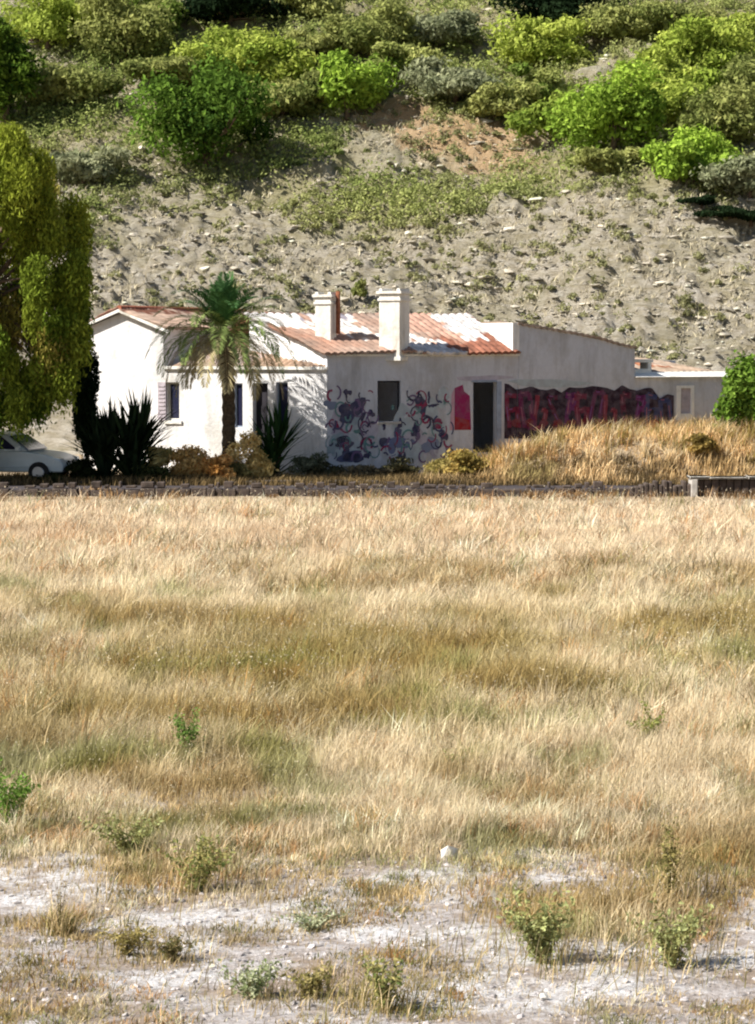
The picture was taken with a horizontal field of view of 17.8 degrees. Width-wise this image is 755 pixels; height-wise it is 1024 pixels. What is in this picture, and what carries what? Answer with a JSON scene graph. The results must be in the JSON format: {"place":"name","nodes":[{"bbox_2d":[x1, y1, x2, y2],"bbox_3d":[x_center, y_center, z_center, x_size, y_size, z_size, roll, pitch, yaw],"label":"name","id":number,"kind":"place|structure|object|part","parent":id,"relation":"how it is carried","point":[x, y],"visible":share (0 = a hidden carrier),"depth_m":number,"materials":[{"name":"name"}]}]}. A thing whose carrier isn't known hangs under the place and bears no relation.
{"place":"outdoors","nodes":[
{"label":"outdoors","id":0,"kind":"place"},
{"bbox_2d":[8,484,633,493],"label":"road","id":1,"kind":"structure","parent":0,"point":[325,487],"depth_m":67.19,"materials":[{"name":"grey asphalt"}]},
{"bbox_2d":[0,484,754,1023],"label":"dry grass","id":2,"kind":"structure","parent":0,"point":[488,614],"depth_m":25.53,"materials":[{"name":"beige plant"}]},
{"bbox_2d":[0,484,754,899],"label":"grass seed heads","id":3,"kind":"object","parent":2,"relation":"on","point":[382,630],"depth_m":33.59,"materials":[{"name":"beige plant"}]},
{"bbox_2d":[0,0,754,454],"bbox_3d":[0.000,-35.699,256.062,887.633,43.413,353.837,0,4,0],"label":"hill","id":4,"kind":"structure","parent":0,"point":[54,434],"depth_m":96.52,"materials":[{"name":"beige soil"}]},
{"bbox_2d":[0,17,47,123],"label":"hill tree","id":5,"kind":"object","parent":4,"relation":"on","point":[18,67],"visible":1,"depth_m":107.04,"materials":[{"name":"green plant"}]},
{"bbox_2d":[0,0,92,51],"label":"hill tree","id":6,"kind":"object","parent":4,"relation":"on","point":[51,21],"visible":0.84,"depth_m":114.80,"materials":[{"name":"green plant"}]},
{"bbox_2d":[19,62,127,109],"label":"hill shrub","id":7,"kind":"object","parent":4,"relation":"on","point":[83,82],"visible":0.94,"depth_m":108.15,"materials":[{"name":"green plant"}]},
{"bbox_2d":[42,143,129,183],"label":"hill shrub","id":8,"kind":"object","parent":4,"relation":"on","point":[75,165],"visible":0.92,"depth_m":101.24,"materials":[{"name":"green plant"}]},
{"bbox_2d":[67,0,180,63],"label":"hill tree","id":9,"kind":"object","parent":4,"relation":"on","point":[120,26],"visible":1,"depth_m":112.63,"materials":[{"name":"green plant"}]},
{"bbox_2d":[127,0,188,32],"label":"hill shrub","id":10,"kind":"object","parent":4,"relation":"on","point":[176,7],"visible":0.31,"depth_m":115.18,"materials":[{"name":"green plant"}]},
{"bbox_2d":[114,52,212,87],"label":"hill shrub","id":11,"kind":"object","parent":4,"relation":"on","point":[139,67],"visible":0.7,"depth_m":109.87,"materials":[{"name":"green plant"}]},
{"bbox_2d":[116,44,282,173],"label":"hill tree","id":12,"kind":"object","parent":4,"relation":"on","point":[220,110],"visible":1,"depth_m":101.81,"materials":[{"name":"green plant"}]},
{"bbox_2d":[165,22,276,72],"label":"hill shrub","id":13,"kind":"object","parent":4,"relation":"on","point":[228,40],"visible":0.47,"depth_m":111.26,"materials":[{"name":"green plant"}]},
{"bbox_2d":[176,0,303,29],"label":"hill tree","id":14,"kind":"object","parent":4,"relation":"on","point":[201,9],"visible":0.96,"depth_m":116.30,"materials":[{"name":"green plant"}]},
{"bbox_2d":[219,31,320,85],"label":"hill shrub","id":15,"kind":"object","parent":4,"relation":"on","point":[281,57],"visible":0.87,"depth_m":110.05,"materials":[{"name":"green plant"}]},
{"bbox_2d":[248,77,323,117],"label":"hill shrub","id":16,"kind":"object","parent":4,"relation":"on","point":[293,98],"visible":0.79,"depth_m":106.58,"materials":[{"name":"green plant"}]},
{"bbox_2d":[285,28,341,61],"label":"hill shrub","id":17,"kind":"object","parent":4,"relation":"on","point":[316,44],"visible":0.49,"depth_m":111.74,"materials":[{"name":"green plant"}]},
{"bbox_2d":[274,0,354,20],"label":"hill shrub","id":18,"kind":"object","parent":4,"relation":"on","point":[309,7],"visible":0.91,"depth_m":116.03,"materials":[{"name":"green plant"}]},
{"bbox_2d":[297,67,334,104],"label":"hill shrub","id":19,"kind":"object","parent":4,"relation":"on","point":[312,77],"visible":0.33,"depth_m":107.22,"materials":[{"name":"green plant"}]},
{"bbox_2d":[310,46,406,123],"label":"hill tree","id":20,"kind":"object","parent":4,"relation":"on","point":[344,82],"visible":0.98,"depth_m":107.06,"materials":[{"name":"green plant"}]},
{"bbox_2d":[350,278,367,298],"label":"hill shrub","id":21,"kind":"object","parent":4,"relation":"on","point":[359,290],"visible":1,"depth_m":92.07,"materials":[{"name":"green plant"}]},
{"bbox_2d":[315,0,424,59],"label":"hill tree","id":22,"kind":"object","parent":4,"relation":"on","point":[391,21],"visible":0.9,"depth_m":111.96,"materials":[{"name":"green plant"}]},
{"bbox_2d":[0,0,754,359],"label":"scrub","id":23,"kind":"object","parent":4,"relation":"on","point":[412,206],"visible":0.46,"depth_m":101.74,"materials":[{"name":"green plant"}]},
{"bbox_2d":[0,0,754,404],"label":"rubble","id":24,"kind":"object","parent":4,"relation":"on","point":[512,228],"visible":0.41,"depth_m":95.19,"materials":[{"name":"grey stone"}]},
{"bbox_2d":[357,38,447,83],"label":"hill shrub","id":25,"kind":"object","parent":4,"relation":"on","point":[403,55],"visible":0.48,"depth_m":109.99,"materials":[{"name":"green plant"}]},
{"bbox_2d":[407,8,484,47],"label":"hill shrub","id":26,"kind":"object","parent":4,"relation":"on","point":[435,29],"visible":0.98,"depth_m":113.15,"materials":[{"name":"green plant"}]},
{"bbox_2d":[394,54,507,104],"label":"hill shrub","id":27,"kind":"object","parent":4,"relation":"on","point":[452,82],"visible":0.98,"depth_m":107.19,"materials":[{"name":"green plant"}]},
{"bbox_2d":[461,81,534,117],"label":"hill shrub","id":28,"kind":"object","parent":4,"relation":"on","point":[497,98],"visible":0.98,"depth_m":105.57,"materials":[{"name":"green plant"}]},
{"bbox_2d":[481,10,594,69],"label":"hill tree","id":29,"kind":"object","parent":4,"relation":"on","point":[531,40],"visible":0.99,"depth_m":111.55,"materials":[{"name":"green plant"}]},
{"bbox_2d":[504,61,575,103],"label":"hill shrub","id":30,"kind":"object","parent":4,"relation":"on","point":[540,83],"visible":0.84,"depth_m":106.82,"materials":[{"name":"green plant"}]},
{"bbox_2d":[503,88,594,142],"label":"hill shrub","id":31,"kind":"object","parent":4,"relation":"on","point":[532,114],"visible":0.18,"depth_m":103.56,"materials":[{"name":"green plant"}]},
{"bbox_2d":[485,0,639,22],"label":"hill tree","id":32,"kind":"object","parent":4,"relation":"on","point":[554,10],"visible":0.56,"depth_m":114.34,"materials":[{"name":"green plant"}]},
{"bbox_2d":[536,49,672,150],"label":"hill tree","id":33,"kind":"object","parent":4,"relation":"on","point":[611,111],"visible":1,"depth_m":99.53,"materials":[{"name":"green plant"}]},
{"bbox_2d":[568,146,645,172],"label":"hill shrub","id":34,"kind":"object","parent":4,"relation":"on","point":[593,159],"visible":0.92,"depth_m":98.02,"materials":[{"name":"green plant"}]},
{"bbox_2d":[575,2,665,43],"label":"hill shrub","id":35,"kind":"object","parent":4,"relation":"on","point":[617,21],"visible":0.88,"depth_m":111.63,"materials":[{"name":"green plant"}]},
{"bbox_2d":[607,46,732,91],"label":"hill shrub","id":36,"kind":"object","parent":4,"relation":"on","point":[663,59],"visible":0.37,"depth_m":104.30,"materials":[{"name":"green plant"}]},
{"bbox_2d":[646,73,722,127],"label":"hill shrub","id":37,"kind":"object","parent":4,"relation":"on","point":[672,95],"visible":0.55,"depth_m":101.86,"materials":[{"name":"green plant"}]},
{"bbox_2d":[632,0,737,33],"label":"hill shrub","id":38,"kind":"object","parent":4,"relation":"on","point":[677,11],"visible":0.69,"depth_m":111.86,"materials":[{"name":"green plant"}]},
{"bbox_2d":[638,123,747,185],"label":"hill shrub","id":39,"kind":"object","parent":4,"relation":"on","point":[683,154],"visible":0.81,"depth_m":96.87,"materials":[{"name":"green plant"}]},
{"bbox_2d":[675,194,718,208],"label":"hill shrub","id":40,"kind":"object","parent":4,"relation":"on","point":[708,199],"visible":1,"depth_m":94.72,"materials":[{"name":"green plant"}]},
{"bbox_2d":[643,10,754,70],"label":"hill tree","id":41,"kind":"object","parent":4,"relation":"on","point":[707,44],"visible":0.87,"depth_m":106.44,"materials":[{"name":"green plant"}]},
{"bbox_2d":[666,74,754,146],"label":"hill tree","id":42,"kind":"object","parent":4,"relation":"on","point":[731,112],"visible":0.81,"depth_m":99.13,"materials":[{"name":"green plant"}]},
{"bbox_2d":[689,152,754,198],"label":"hill shrub","id":43,"kind":"object","parent":4,"relation":"on","point":[737,175],"visible":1,"depth_m":95.10,"materials":[{"name":"green plant"}]},
{"bbox_2d":[692,205,754,219],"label":"hill shrub","id":44,"kind":"object","parent":4,"relation":"on","point":[728,211],"visible":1,"depth_m":94.20,"materials":[{"name":"green plant"}]},
{"bbox_2d":[696,11,754,42],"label":"hill shrub","id":45,"kind":"object","parent":4,"relation":"on","point":[747,19],"visible":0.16,"depth_m":110.66,"materials":[{"name":"green plant"}]},
{"bbox_2d":[714,50,754,110],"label":"hill tree","id":46,"kind":"object","parent":4,"relation":"on","point":[743,65],"visible":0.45,"depth_m":103.56,"materials":[{"name":"green plant"}]},
{"bbox_2d":[732,209,754,226],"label":"hill shrub","id":47,"kind":"object","parent":4,"relation":"on","point":[750,219],"visible":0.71,"depth_m":94.51,"materials":[{"name":"green plant"}]},
{"bbox_2d":[0,436,754,1023],"bbox_3d":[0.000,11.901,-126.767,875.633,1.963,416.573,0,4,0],"label":"ground","id":48,"kind":"structure","parent":0,"point":[370,936],"depth_m":16.08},
{"bbox_2d":[0,756,44,827],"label":"weed","id":49,"kind":"object","parent":48,"relation":"on","point":[19,794],"visible":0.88,"depth_m":20.07,"materials":[{"name":"green plant"}]},
{"bbox_2d":[0,431,78,476],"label":"parked car","id":50,"kind":"object","parent":48,"relation":"on","point":[34,457],"visible":0.73,"depth_m":69.06,"materials":[{"name":"paint"}]},
{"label":"side window","id":51,"kind":"part","parent":50,"relation":"part of","materials":[{"name":"black glass"}]},
{"bbox_2d":[27,471,66,482],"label":"weed clump","id":52,"kind":"object","parent":48,"relation":"on","point":[55,475],"visible":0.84,"depth_m":68.70,"materials":[{"name":"green plant"}]},
{"bbox_2d":[0,120,95,449],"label":"pepper tree","id":53,"kind":"object","parent":48,"relation":"on","point":[35,222],"visible":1,"depth_m":67.34,"materials":[{"name":"green plant"}]},
{"bbox_2d":[54,880,68,929],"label":"weed","id":54,"kind":"object","parent":48,"relation":"on","point":[60,908],"visible":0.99,"depth_m":16.53,"materials":[{"name":"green plant"}]},
{"bbox_2d":[71,344,101,459],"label":"cypress","id":55,"kind":"object","parent":48,"relation":"on","point":[86,399],"visible":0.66,"depth_m":69.72,"materials":[{"name":"green plant"}]},
{"bbox_2d":[64,457,110,480],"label":"weed clump","id":56,"kind":"object","parent":48,"relation":"on","point":[76,468],"visible":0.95,"depth_m":69.06,"materials":[{"name":"green plant"}]},
{"bbox_2d":[60,394,146,479],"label":"yucca","id":57,"kind":"object","parent":48,"relation":"on","point":[95,439],"visible":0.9,"depth_m":69.00,"materials":[{"name":"green plant"}]},
{"bbox_2d":[77,810,163,858],"bbox_3d":[-2.011,2.550,18.914,0.697,0.404,0.439,0,4,0],"label":"weed","id":58,"kind":"object","parent":48,"relation":"on","point":[137,836],"visible":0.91,"depth_m":18.89,"materials":[{"name":"green plant"}]},
{"bbox_2d":[94,920,171,956],"bbox_3d":[-1.617,2.839,16.042,0.519,0.265,0.272,0,4,0],"label":"weed","id":59,"kind":"object","parent":48,"relation":"on","point":[130,939],"visible":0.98,"depth_m":16.01,"materials":[{"name":"green plant"}]},
{"bbox_2d":[87,385,183,479],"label":"yucca","id":60,"kind":"object","parent":48,"relation":"on","point":[139,423],"visible":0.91,"depth_m":69.28,"materials":[{"name":"green plant"}]},
{"bbox_2d":[130,463,172,480],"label":"weed clump","id":61,"kind":"object","parent":48,"relation":"on","point":[155,471],"visible":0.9,"depth_m":69.11,"materials":[{"name":"green plant"}]},
{"bbox_2d":[144,445,176,476],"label":"dry bush","id":62,"kind":"object","parent":48,"relation":"on","point":[162,458],"visible":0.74,"depth_m":69.74,"materials":[{"name":"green plant"}]},
{"bbox_2d":[150,931,196,961],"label":"weed","id":63,"kind":"object","parent":48,"relation":"on","point":[170,948],"visible":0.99,"depth_m":15.79,"materials":[{"name":"green plant"}]},
{"bbox_2d":[169,705,204,759],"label":"weed","id":64,"kind":"object","parent":48,"relation":"on","point":[184,733],"visible":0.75,"depth_m":22.88,"materials":[{"name":"green plant"}]},
{"bbox_2d":[165,444,210,477],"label":"dry bush","id":65,"kind":"object","parent":48,"relation":"on","point":[185,459],"visible":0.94,"depth_m":69.49,"materials":[{"name":"brown plant"}]},
{"bbox_2d":[154,830,235,892],"bbox_3d":[-1.303,2.560,17.639,0.603,0.468,0.391,2,4,23],"label":"weed","id":66,"kind":"object","parent":48,"relation":"on","point":[200,866],"visible":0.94,"depth_m":17.59,"materials":[{"name":"green plant"}]},
{"bbox_2d":[192,451,237,480],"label":"dry bush","id":67,"kind":"object","parent":48,"relation":"on","point":[217,465],"visible":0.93,"depth_m":69.02,"materials":[{"name":"brown plant"}]},
{"bbox_2d":[145,271,297,461],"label":"palm tree","id":68,"kind":"object","parent":48,"relation":"on","point":[220,297],"visible":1,"depth_m":69.28,"materials":[{"name":"green plant"}]},
{"bbox_2d":[0,480,459,484],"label":"kerb","id":69,"kind":"structure","parent":48,"relation":"on","point":[243,481],"depth_m":68.81,"materials":[{"name":"concrete"}]},
{"bbox_2d":[227,460,252,479],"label":"weed clump","id":70,"kind":"object","parent":48,"relation":"on","point":[240,470],"visible":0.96,"depth_m":69.19,"materials":[{"name":"green plant"}]},
{"bbox_2d":[209,956,287,999],"bbox_3d":[-0.795,2.870,14.807,0.493,0.285,0.335,0,4,0],"label":"weed","id":71,"kind":"object","parent":48,"relation":"on","point":[248,982],"visible":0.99,"depth_m":14.82,"materials":[{"name":"green plant"}]},
{"bbox_2d":[222,428,278,478],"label":"dry bush","id":72,"kind":"object","parent":48,"relation":"on","point":[258,465],"visible":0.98,"depth_m":69.66,"materials":[{"name":"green plant"}]},
{"bbox_2d":[235,399,315,477],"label":"yucca","id":73,"kind":"object","parent":48,"relation":"on","point":[275,446],"visible":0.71,"depth_m":70.36,"materials":[{"name":"green plant"}]},
{"bbox_2d":[285,451,328,475],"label":"weed clump","id":74,"kind":"object","parent":48,"relation":"on","point":[299,461],"visible":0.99,"depth_m":70.94,"materials":[{"name":"green plant"}]},
{"bbox_2d":[271,904,353,931],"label":"weed","id":75,"kind":"object","parent":48,"relation":"on","point":[317,920],"visible":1,"depth_m":16.63,"materials":[{"name":"green plant"}]},
{"bbox_2d":[276,949,349,998],"bbox_3d":[-0.396,2.866,14.856,0.452,0.316,0.300,0,4,0],"label":"weed","id":76,"kind":"object","parent":48,"relation":"on","point":[313,977],"visible":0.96,"depth_m":14.82,"materials":[{"name":"green plant"}]},
{"bbox_2d":[0,481,629,496],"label":"stone wall","id":77,"kind":"structure","parent":48,"relation":"on","point":[256,489],"depth_m":63.73,"materials":[{"name":"stone"}]},
{"bbox_2d":[300,460,347,475],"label":"weed clump","id":78,"kind":"object","parent":48,"relation":"on","point":[321,468],"visible":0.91,"depth_m":70.99,"materials":[{"name":"green plant"}]},
{"bbox_2d":[337,464,395,476],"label":"weed clump","id":79,"kind":"object","parent":48,"relation":"on","point":[366,470],"visible":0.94,"depth_m":70.64,"materials":[{"name":"green plant"}]},
{"bbox_2d":[0,414,754,485],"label":"bank grass","id":80,"kind":"structure","parent":48,"relation":"on","point":[503,461],"depth_m":69.99,"materials":[{"name":"beige plant"}]},
{"bbox_2d":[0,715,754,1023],"bbox_3d":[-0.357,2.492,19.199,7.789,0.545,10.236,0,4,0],"label":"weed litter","id":81,"kind":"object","parent":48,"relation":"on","point":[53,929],"visible":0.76,"depth_m":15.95,"materials":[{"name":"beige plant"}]},
{"bbox_2d":[358,950,411,1010],"bbox_3d":[0.048,2.851,14.624,0.333,0.382,0.336,0,4,0],"label":"weed","id":82,"kind":"object","parent":48,"relation":"on","point":[383,982],"visible":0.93,"depth_m":14.60,"materials":[{"name":"green plant"}]},
{"bbox_2d":[372,455,422,474],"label":"weed clump","id":83,"kind":"object","parent":48,"relation":"on","point":[398,465],"visible":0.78,"depth_m":71.16,"materials":[{"name":"green plant"}]},
{"bbox_2d":[83,288,726,474],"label":"farmhouse","id":84,"kind":"object","parent":48,"relation":"on","point":[393,378],"visible":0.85,"depth_m":74.09,"materials":[{"name":"white paint"}]},
{"bbox_2d":[158,382,181,423],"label":"window","id":85,"kind":"structure","parent":84,"relation":"in","point":[173,402],"depth_m":74.26,"materials":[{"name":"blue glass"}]},
{"bbox_2d":[235,383,242,426],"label":"window","id":86,"kind":"structure","parent":84,"relation":"in","point":[238,386],"depth_m":73.34,"materials":[{"name":"blue paint"}]},
{"bbox_2d":[256,383,267,447],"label":"door","id":87,"kind":"structure","parent":84,"relation":"in","point":[261,406],"depth_m":73.13,"materials":[{"name":"brown wood"}]},
{"bbox_2d":[277,382,287,421],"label":"window","id":88,"kind":"structure","parent":84,"relation":"in","point":[284,402],"depth_m":72.70,"materials":[{"name":"blue paint"}]},
{"bbox_2d":[377,381,400,423],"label":"window","id":89,"kind":"structure","parent":84,"relation":"in","point":[397,422],"depth_m":72.75,"materials":[{"name":"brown wood"}]},
{"bbox_2d":[676,385,693,420],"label":"door","id":90,"kind":"structure","parent":84,"relation":"in","point":[684,393],"depth_m":76.51,"materials":[{"name":"white wood"}]},
{"bbox_2d":[422,452,457,474],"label":"dry bush","id":91,"kind":"object","parent":48,"relation":"on","point":[440,463],"visible":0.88,"depth_m":70.30,"materials":[{"name":"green plant"}]},
{"bbox_2d":[441,846,457,860],"bbox_3d":[0.553,2.637,18.634,0.133,0.148,0.101,0,4,0],"label":"stone","id":92,"kind":"object","parent":48,"relation":"on","point":[445,850],"visible":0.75,"depth_m":18.59,"materials":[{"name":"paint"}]},
{"bbox_2d":[440,748,471,762],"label":"weed","id":93,"kind":"object","parent":48,"relation":"on","point":[452,754],"visible":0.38,"depth_m":22.59,"materials":[{"name":"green plant"}]},
{"bbox_2d":[443,448,489,475],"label":"dry bush","id":94,"kind":"object","parent":48,"relation":"on","point":[465,460],"visible":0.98,"depth_m":69.81,"materials":[{"name":"yellow plant"}]},
{"bbox_2d":[494,881,580,964],"bbox_3d":[1.036,2.685,15.774,0.574,0.527,0.515,0,4,0],"label":"weed","id":95,"kind":"object","parent":48,"relation":"on","point":[545,926],"visible":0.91,"depth_m":15.68,"materials":[{"name":"green plant"}]},
{"bbox_2d":[539,993,547,999],"bbox_3d":[1.023,2.981,14.840,0.054,0.052,0.043,-1,4,-14],"label":"stone","id":96,"kind":"object","parent":48,"relation":"on","point":[544,996],"visible":1,"depth_m":14.83,"materials":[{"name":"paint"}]},
{"bbox_2d":[626,700,667,737],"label":"weed","id":97,"kind":"object","parent":48,"relation":"on","point":[657,720],"visible":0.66,"depth_m":23.71,"materials":[{"name":"green plant"}]},
{"bbox_2d":[656,813,682,892],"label":"weed","id":98,"kind":"object","parent":48,"relation":"on","point":[672,853],"visible":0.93,"depth_m":17.39,"materials":[{"name":"green plant"}]},
{"bbox_2d":[626,891,720,968],"bbox_3d":[1.898,2.728,15.652,0.561,0.492,0.501,3,5,34],"label":"weed","id":99,"kind":"object","parent":48,"relation":"on","point":[681,931],"visible":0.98,"depth_m":15.62,"materials":[{"name":"green plant"}]},
{"bbox_2d":[629,475,754,496],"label":"wall","id":100,"kind":"structure","parent":48,"relation":"on","point":[734,483],"depth_m":63.67,"materials":[{"name":"concrete"}]},
{"bbox_2d":[685,432,720,457],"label":"dry bush","id":101,"kind":"object","parent":48,"relation":"on","point":[702,442],"visible":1,"depth_m":69.99,"materials":[{"name":"yellow plant"}]},
{"bbox_2d":[711,349,754,431],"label":"fig bush","id":102,"kind":"object","parent":48,"relation":"on","point":[738,390],"visible":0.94,"depth_m":74.19,"materials":[{"name":"green plant"}]},
{"bbox_2d":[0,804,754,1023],"bbox_3d":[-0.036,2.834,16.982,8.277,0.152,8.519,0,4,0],"label":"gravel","id":103,"kind":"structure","parent":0,"point":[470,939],"depth_m":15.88,"materials":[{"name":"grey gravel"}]}
]}

